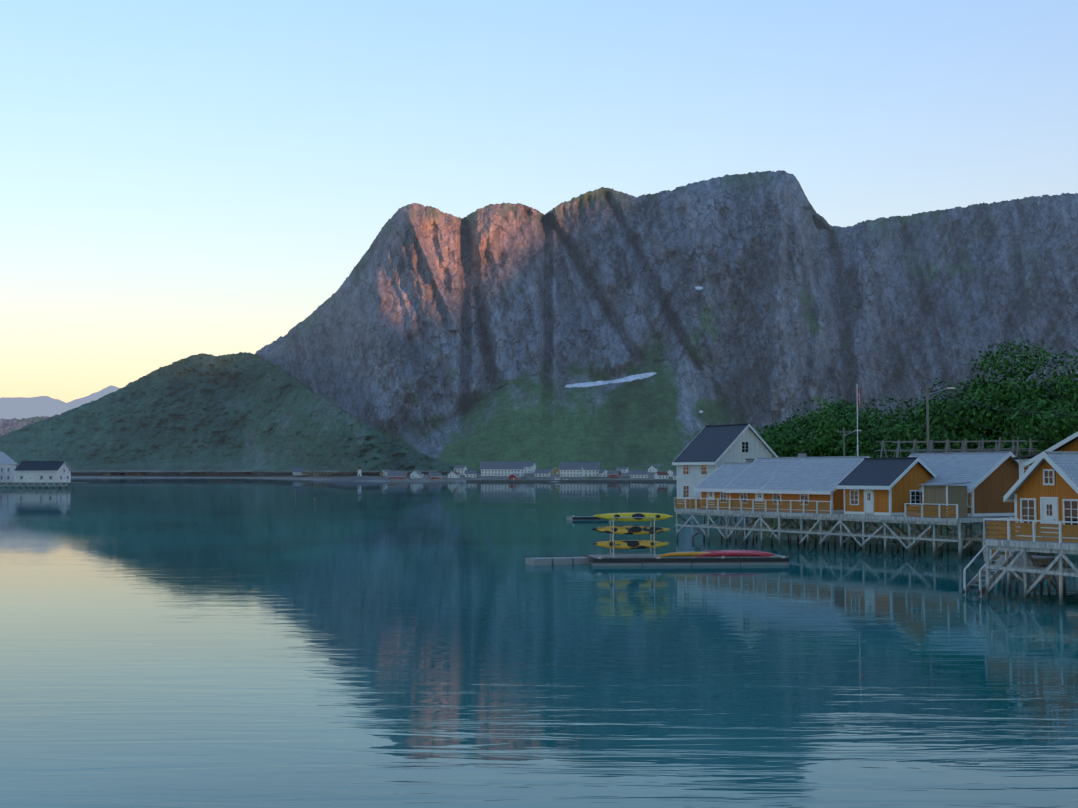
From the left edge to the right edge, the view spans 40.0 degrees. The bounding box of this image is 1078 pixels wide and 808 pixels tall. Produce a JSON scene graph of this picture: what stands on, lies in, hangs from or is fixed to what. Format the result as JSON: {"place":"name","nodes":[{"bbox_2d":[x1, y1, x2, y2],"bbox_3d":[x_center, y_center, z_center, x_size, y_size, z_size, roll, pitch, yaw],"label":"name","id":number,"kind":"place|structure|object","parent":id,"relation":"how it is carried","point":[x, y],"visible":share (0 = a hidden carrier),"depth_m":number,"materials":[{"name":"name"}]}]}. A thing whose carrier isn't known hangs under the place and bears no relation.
{"place":"outdoors","nodes":[
{"label":"outdoors","id":0,"kind":"place"},
{"bbox_2d":[0,452,16,481],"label":"warehouse","id":1,"kind":"structure","parent":0,"point":[7,467],"depth_m":620.64,"materials":[{"name":"wood"}]},
{"bbox_2d":[14,461,71,482],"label":"warehouse","id":2,"kind":"structure","parent":0,"point":[45,471],"depth_m":610.73,"materials":[{"name":"white wood"}]},
{"bbox_2d":[0,385,119,419],"bbox_3d":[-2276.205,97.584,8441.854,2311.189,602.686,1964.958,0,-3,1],"label":"distant mountains","id":3,"kind":"structure","parent":0,"point":[20,408],"depth_m":8875.03,"materials":[{"name":"grey"}]},
{"bbox_2d":[390,479,676,481],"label":"shore","id":4,"kind":"structure","parent":0,"point":[408,480],"depth_m":1044.16,"materials":[{"name":"grey stone"}]},
{"bbox_2d":[0,478,1077,807],"bbox_3d":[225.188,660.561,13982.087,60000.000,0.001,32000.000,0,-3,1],"label":"sea water","id":5,"kind":"structure","parent":0,"point":[214,642],"depth_m":47.08,"materials":[{"name":"blue liquid"}]},
{"bbox_2d":[0,482,88,487],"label":"pier","id":6,"kind":"structure","parent":5,"relation":"in","point":[39,485],"depth_m":608.78,"materials":[{"name":"grey wood"}]},
{"bbox_2d":[567,515,607,519],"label":"float","id":7,"kind":"object","parent":5,"relation":"on","point":[583,518],"visible":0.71,"depth_m":187.96,"materials":[{"name":"plastic"}]},
{"bbox_2d":[525,554,788,565],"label":"floating dock","id":8,"kind":"object","parent":5,"relation":"on","point":[620,560],"visible":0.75,"depth_m":95.81,"materials":[{"name":"concrete"}]},
{"bbox_2d":[610,517,655,556],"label":"kayak rack","id":9,"kind":"object","parent":8,"relation":"on","point":[650,554],"visible":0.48,"depth_m":96.74,"materials":[{"name":"grey metal"}]},
{"bbox_2d":[591,526,651,532],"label":"kayak","id":10,"kind":"object","parent":9,"relation":"on","point":[594,529],"visible":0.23,"depth_m":97.79,"materials":[{"name":"yellow plastic"}]},
{"bbox_2d":[593,513,666,518],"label":"kayak","id":11,"kind":"object","parent":9,"relation":"on","point":[607,513],"visible":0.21,"depth_m":97.84,"materials":[{"name":"yellow plastic"}]},
{"bbox_2d":[593,540,668,548],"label":"kayak","id":12,"kind":"object","parent":9,"relation":"on","point":[631,544],"visible":0.88,"depth_m":96.76,"materials":[{"name":"yellow plastic"}]},
{"bbox_2d":[594,540,668,542],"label":"kayak","id":13,"kind":"object","parent":9,"relation":"on","point":[640,540],"visible":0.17,"depth_m":97.83,"materials":[{"name":"yellow plastic"}]},
{"bbox_2d":[596,526,670,533],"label":"kayak","id":14,"kind":"object","parent":9,"relation":"on","point":[633,530],"visible":0.96,"depth_m":96.81,"materials":[{"name":"yellow plastic"}]},
{"bbox_2d":[598,513,672,520],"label":"kayak","id":15,"kind":"object","parent":9,"relation":"on","point":[655,515],"visible":0.88,"depth_m":96.87,"materials":[{"name":"yellow plastic"}]},
{"bbox_2d":[656,552,710,556],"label":"kayak","id":16,"kind":"object","parent":8,"relation":"on","point":[681,554],"visible":0.54,"depth_m":96.91,"materials":[{"name":"yellow plastic"}]},
{"bbox_2d":[695,552,769,556],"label":"kayak","id":17,"kind":"object","parent":8,"relation":"on","point":[731,554],"visible":0.92,"depth_m":96.80,"materials":[{"name":"red plastic"}]},
{"bbox_2d":[719,550,771,553],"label":"kayak","id":18,"kind":"object","parent":8,"relation":"on","point":[743,550],"visible":0.29,"depth_m":99.33,"materials":[{"name":"red"}]},
{"bbox_2d":[726,551,775,555],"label":"kayak","id":19,"kind":"object","parent":8,"relation":"on","point":[769,554],"visible":0.33,"depth_m":97.82,"materials":[{"name":"red"}]},
{"bbox_2d":[983,539,1067,593],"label":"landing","id":20,"kind":"object","parent":5,"relation":"in","point":[1041,561],"visible":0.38,"depth_m":73.87,"materials":[{"name":"grey wood"}]},
{"bbox_2d":[983,518,1077,604],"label":"deck","id":21,"kind":"structure","parent":5,"relation":"in","point":[1007,533],"depth_m":68.71,"materials":[{"name":"grey wood"}]},
{"bbox_2d":[962,517,1023,596],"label":"stairs","id":22,"kind":"structure","parent":21,"relation":"attached to","point":[995,556],"depth_m":72.28,"materials":[{"name":"grey wood"}]},
{"bbox_2d":[1003,451,1077,538],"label":"cabin","id":23,"kind":"object","parent":21,"relation":"on","point":[1044,486],"visible":0.77,"depth_m":71.78,"materials":[{"name":"wood"}]},
{"bbox_2d":[0,170,1077,481],"bbox_3d":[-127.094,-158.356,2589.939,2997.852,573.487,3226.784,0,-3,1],"label":"mountain terrain","id":24,"kind":"structure","parent":0,"point":[608,328],"depth_m":2313.02,"materials":[{"name":"grey stone"}]},
{"bbox_2d":[102,472,119,474],"bbox_3d":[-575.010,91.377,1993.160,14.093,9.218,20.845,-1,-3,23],"label":"guardrail","id":25,"kind":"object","parent":24,"relation":"on","point":[110,473],"depth_m":1985.79,"materials":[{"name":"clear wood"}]},
{"bbox_2d":[128,472,143,474],"bbox_3d":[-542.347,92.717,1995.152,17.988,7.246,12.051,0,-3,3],"label":"guardrail","id":26,"kind":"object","parent":24,"relation":"on","point":[135,473],"depth_m":1989.83,"materials":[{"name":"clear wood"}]},
{"bbox_2d":[187,472,201,474],"bbox_3d":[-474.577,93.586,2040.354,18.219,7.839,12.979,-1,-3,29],"label":"guardrail","id":27,"kind":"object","parent":24,"relation":"on","point":[194,473],"depth_m":2035.12,"materials":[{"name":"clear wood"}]},
{"bbox_2d":[207,472,220,474],"bbox_3d":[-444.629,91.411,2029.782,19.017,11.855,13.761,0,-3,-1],"label":"guardrail","id":28,"kind":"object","parent":24,"relation":"on","point":[213,473],"depth_m":2023.17,"materials":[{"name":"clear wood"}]},
{"bbox_2d":[221,472,231,474],"bbox_3d":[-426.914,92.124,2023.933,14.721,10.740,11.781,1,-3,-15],"label":"guardrail","id":29,"kind":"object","parent":24,"relation":"on","point":[226,473],"depth_m":2018.53,"materials":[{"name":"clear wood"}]},
{"bbox_2d":[258,472,274,474],"bbox_3d":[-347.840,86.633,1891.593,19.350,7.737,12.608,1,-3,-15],"label":"guardrail","id":30,"kind":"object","parent":24,"relation":"on","point":[263,473],"depth_m":1885.40,"materials":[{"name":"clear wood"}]},
{"bbox_2d":[292,467,313,474],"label":"village house","id":31,"kind":"structure","parent":24,"relation":"on","point":[297,470],"depth_m":1550.17,"materials":[{"name":"white wood"}]},
{"bbox_2d":[313,469,323,475],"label":"house","id":32,"kind":"structure","parent":24,"relation":"on","point":[318,473],"depth_m":1453.06,"materials":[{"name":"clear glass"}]},
{"bbox_2d":[324,466,333,474],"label":"house","id":33,"kind":"structure","parent":24,"relation":"on","point":[326,473],"depth_m":1424.89,"materials":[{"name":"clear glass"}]},
{"bbox_2d":[318,476,389,481],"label":"skerry rock","id":34,"kind":"object","parent":24,"relation":"on","point":[350,479],"visible":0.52,"depth_m":1090.84,"materials":[{"name":"grey stone"}]},
{"bbox_2d":[357,466,361,475],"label":"lighthouse","id":35,"kind":"object","parent":34,"relation":"on","point":[359,469],"visible":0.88,"depth_m":1101.76,"materials":[{"name":"white"}]},
{"bbox_2d":[379,469,390,475],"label":"village house","id":36,"kind":"structure","parent":24,"relation":"on","point":[385,472],"depth_m":1215.43,"materials":[{"name":"white wood"}]},
{"bbox_2d":[387,470,408,478],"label":"village house","id":37,"kind":"structure","parent":24,"relation":"on","point":[399,474],"depth_m":1107.04,"materials":[{"name":"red wood"}]},
{"bbox_2d":[410,470,423,477],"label":"village house","id":38,"kind":"structure","parent":24,"relation":"on","point":[416,474],"depth_m":1133.28,"materials":[{"name":"white wood"}]},
{"bbox_2d":[428,472,441,478],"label":"village house","id":39,"kind":"structure","parent":24,"relation":"on","point":[434,475],"depth_m":1081.90,"materials":[{"name":"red wood"}]},
{"bbox_2d":[448,470,459,477],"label":"village house","id":40,"kind":"structure","parent":24,"relation":"on","point":[453,474],"depth_m":1151.65,"materials":[{"name":"white wood"}]},
{"bbox_2d":[453,465,467,474],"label":"house","id":41,"kind":"structure","parent":24,"relation":"on","point":[460,469],"depth_m":1253.54,"materials":[{"name":"white wood"}]},
{"bbox_2d":[464,470,476,477],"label":"village house","id":42,"kind":"structure","parent":24,"relation":"on","point":[470,473],"depth_m":1191.57,"materials":[{"name":"white wood"}]},
{"bbox_2d":[480,461,523,475],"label":"building","id":43,"kind":"structure","parent":24,"relation":"on","point":[497,468],"depth_m":1237.70,"materials":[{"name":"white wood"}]},
{"bbox_2d":[508,473,520,479],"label":"village house","id":44,"kind":"structure","parent":24,"relation":"on","point":[513,476],"depth_m":1090.70,"materials":[{"name":"red wood"}]},
{"bbox_2d":[524,463,530,472],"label":"house","id":45,"kind":"structure","parent":24,"relation":"on","point":[527,468],"depth_m":1315.28,"materials":[{"name":"white wood"}]},
{"bbox_2d":[524,461,536,471],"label":"house","id":46,"kind":"structure","parent":24,"relation":"on","point":[533,466],"depth_m":1342.84,"materials":[{"name":"white wood"}]},
{"bbox_2d":[534,469,550,476],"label":"village house","id":47,"kind":"structure","parent":24,"relation":"on","point":[542,472],"depth_m":1206.94,"materials":[{"name":"white wood"}]},
{"bbox_2d":[551,467,558,473],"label":"village house","id":48,"kind":"structure","parent":24,"relation":"on","point":[554,470],"depth_m":1282.97,"materials":[{"name":"yellow wood"}]},
{"bbox_2d":[559,461,599,476],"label":"building","id":49,"kind":"structure","parent":24,"relation":"on","point":[570,469],"depth_m":1200.11,"materials":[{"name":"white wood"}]},
{"bbox_2d":[581,466,595,476],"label":"house","id":50,"kind":"structure","parent":24,"relation":"on","point":[588,471],"depth_m":1195.81,"materials":[{"name":"white wood"}]},
{"bbox_2d":[598,469,607,476],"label":"village house","id":51,"kind":"structure","parent":24,"relation":"on","point":[602,473],"depth_m":1192.77,"materials":[{"name":"white wood"}]},
{"bbox_2d":[606,469,621,476],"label":"village house","id":52,"kind":"structure","parent":24,"relation":"on","point":[614,473],"depth_m":1179.03,"materials":[{"name":"white wood"}]},
{"bbox_2d":[616,466,628,472],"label":"house","id":53,"kind":"structure","parent":24,"relation":"on","point":[623,469],"depth_m":1316.80,"materials":[{"name":"white wood"}]},
{"bbox_2d":[630,469,647,477],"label":"village house","id":54,"kind":"structure","parent":24,"relation":"on","point":[640,473],"depth_m":1148.21,"materials":[{"name":"white wood"}]},
{"bbox_2d":[647,465,657,471],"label":"house","id":55,"kind":"structure","parent":24,"relation":"on","point":[652,468],"depth_m":1329.17,"materials":[{"name":"white wood"}]},
{"bbox_2d":[654,471,668,478],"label":"village house","id":56,"kind":"structure","parent":24,"relation":"on","point":[661,475],"depth_m":1134.11,"materials":[{"name":"white wood"}]},
{"bbox_2d":[667,469,672,476],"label":"house","id":57,"kind":"structure","parent":24,"relation":"on","point":[670,472],"depth_m":1207.89,"materials":[{"name":"white wood"}]},
{"bbox_2d":[0,0,1077,402],"label":"sky","id":58,"kind":"structure","parent":0,"point":[180,179],"materials":[{"name":"blue"}]},
{"bbox_2d":[750,517,1077,555],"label":"island terrain","id":59,"kind":"structure","parent":0,"point":[976,545],"depth_m":127.27,"materials":[{"name":"grey stone"}]},
{"bbox_2d":[672,423,777,503],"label":"white house","id":60,"kind":"structure","parent":59,"relation":"on","point":[706,452],"depth_m":145.74,"materials":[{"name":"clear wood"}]},
{"bbox_2d":[755,423,811,454],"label":"tree","id":61,"kind":"object","parent":59,"relation":"on","point":[771,438],"depth_m":181.15,"materials":[{"name":"green plant"}]},
{"bbox_2d":[765,414,801,433],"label":"tree","id":62,"kind":"object","parent":59,"relation":"on","point":[778,427],"depth_m":199.82,"materials":[{"name":"green plant"}]},
{"bbox_2d":[770,433,839,456],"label":"tree","id":63,"kind":"object","parent":59,"relation":"on","point":[794,453],"visible":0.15,"depth_m":179.00,"materials":[{"name":"green plant"}]},
{"bbox_2d":[759,397,879,439],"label":"tree","id":64,"kind":"object","parent":59,"relation":"on","point":[826,409],"depth_m":193.15,"materials":[{"name":"green plant"}]},
{"bbox_2d":[790,410,849,455],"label":"tree","id":65,"kind":"object","parent":59,"relation":"on","point":[810,422],"visible":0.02,"depth_m":181.43,"materials":[{"name":"green plant"}]},
{"bbox_2d":[795,409,873,456],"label":"tree","id":66,"kind":"object","parent":59,"relation":"on","point":[815,444],"depth_m":172.27,"materials":[{"name":"green plant"}]},
{"bbox_2d":[837,427,861,455],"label":"utility pole","id":67,"kind":"object","parent":59,"relation":"on","point":[844,431],"visible":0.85,"depth_m":148.97,"materials":[{"name":"brown wood"}]},
{"bbox_2d":[854,389,1077,442],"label":"power cables","id":68,"kind":"object","parent":67,"relation":"attached to","point":[989,408],"visible":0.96,"depth_m":119.83,"materials":[{"name":"black plastic"}]},
{"bbox_2d":[807,406,893,434],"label":"tree","id":69,"kind":"object","parent":59,"relation":"on","point":[846,412],"depth_m":189.48,"materials":[{"name":"green plant"}]},
{"bbox_2d":[817,416,890,456],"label":"tree","id":70,"kind":"object","parent":59,"relation":"on","point":[867,448],"depth_m":169.12,"materials":[{"name":"green plant"}]},
{"bbox_2d":[856,384,861,455],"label":"flagpole","id":71,"kind":"object","parent":59,"relation":"on","point":[858,398],"visible":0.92,"depth_m":139.17,"materials":[{"name":"white metal"}]},
{"bbox_2d":[674,497,1044,558],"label":"pier","id":72,"kind":"structure","parent":59,"relation":"on","point":[691,506],"depth_m":116.80,"materials":[{"name":"grey wood"}]},
{"bbox_2d":[694,459,789,508],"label":"cabin","id":73,"kind":"object","parent":72,"relation":"on","point":[717,481],"visible":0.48,"depth_m":131.77,"materials":[{"name":"metal"}]},
{"bbox_2d":[722,452,869,512],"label":"cabin","id":74,"kind":"object","parent":72,"relation":"on","point":[802,476],"visible":0.5,"depth_m":123.42,"materials":[{"name":"metal"}]},
{"bbox_2d":[836,457,936,515],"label":"cabin","id":75,"kind":"object","parent":72,"relation":"on","point":[889,486],"visible":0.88,"depth_m":111.74,"materials":[{"name":"orange wood"}]},
{"bbox_2d":[919,481,970,517],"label":"shed","id":76,"kind":"structure","parent":72,"relation":"on","point":[943,492],"depth_m":105.30,"materials":[{"name":"wood"}]},
{"bbox_2d":[908,451,1018,516],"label":"cabin","id":77,"kind":"object","parent":72,"relation":"on","point":[992,478],"visible":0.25,"depth_m":109.69,"materials":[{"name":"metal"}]},
{"bbox_2d":[981,517,1051,556],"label":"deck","id":78,"kind":"structure","parent":72,"relation":"attached to","point":[1038,553],"depth_m":105.75,"materials":[{"name":"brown wood"}]},
{"bbox_2d":[824,395,913,457],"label":"tree","id":79,"kind":"object","parent":59,"relation":"on","point":[870,418],"visible":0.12,"depth_m":170.73,"materials":[{"name":"green plant"}]},
{"bbox_2d":[860,398,931,457],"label":"tree","id":80,"kind":"object","parent":59,"relation":"on","point":[876,436],"visible":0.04,"depth_m":164.10,"materials":[{"name":"green plant"}]},
{"bbox_2d":[875,416,934,452],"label":"tree","id":81,"kind":"object","parent":59,"relation":"on","point":[877,432],"visible":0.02,"depth_m":161.86,"materials":[{"name":"green plant"}]},
{"bbox_2d":[919,384,954,451],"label":"utility pole","id":82,"kind":"object","parent":59,"relation":"on","point":[927,401],"visible":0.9,"depth_m":127.03,"materials":[{"name":"grey wood"}]},
{"bbox_2d":[871,419,1010,457],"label":"bushes","id":83,"kind":"object","parent":59,"relation":"on","point":[898,435],"depth_m":147.44,"materials":[{"name":"green plant"}]},
{"bbox_2d":[875,437,1038,457],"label":"drying racks","id":84,"kind":"object","parent":59,"relation":"on","point":[998,448],"visible":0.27,"depth_m":124.88,"materials":[{"name":"grey wood"}]},
{"bbox_2d":[900,377,1062,453],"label":"tree","id":85,"kind":"object","parent":59,"relation":"on","point":[968,437],"depth_m":144.79,"materials":[{"name":"green plant"}]},
{"bbox_2d":[901,337,1077,455],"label":"tree","id":86,"kind":"object","parent":59,"relation":"on","point":[996,395],"depth_m":143.04,"materials":[{"name":"green plant"}]},
{"bbox_2d":[987,382,1077,455],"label":"tree","id":87,"kind":"object","parent":59,"relation":"on","point":[1052,424],"depth_m":132.75,"materials":[{"name":"green plant"}]},
{"bbox_2d":[996,377,1077,439],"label":"tree","id":88,"kind":"object","parent":59,"relation":"on","point":[1051,396],"depth_m":149.71,"materials":[{"name":"green plant"}]},
{"bbox_2d":[1024,432,1077,466],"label":"house","id":89,"kind":"structure","parent":59,"relation":"on","point":[1069,443],"depth_m":94.50,"materials":[{"name":"white wood"}]},
{"bbox_2d":[1011,453,1039,477],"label":"house annex","id":90,"kind":"object","parent":89,"relation":"attached to","point":[1022,460],"visible":0.1,"depth_m":97.75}
]}

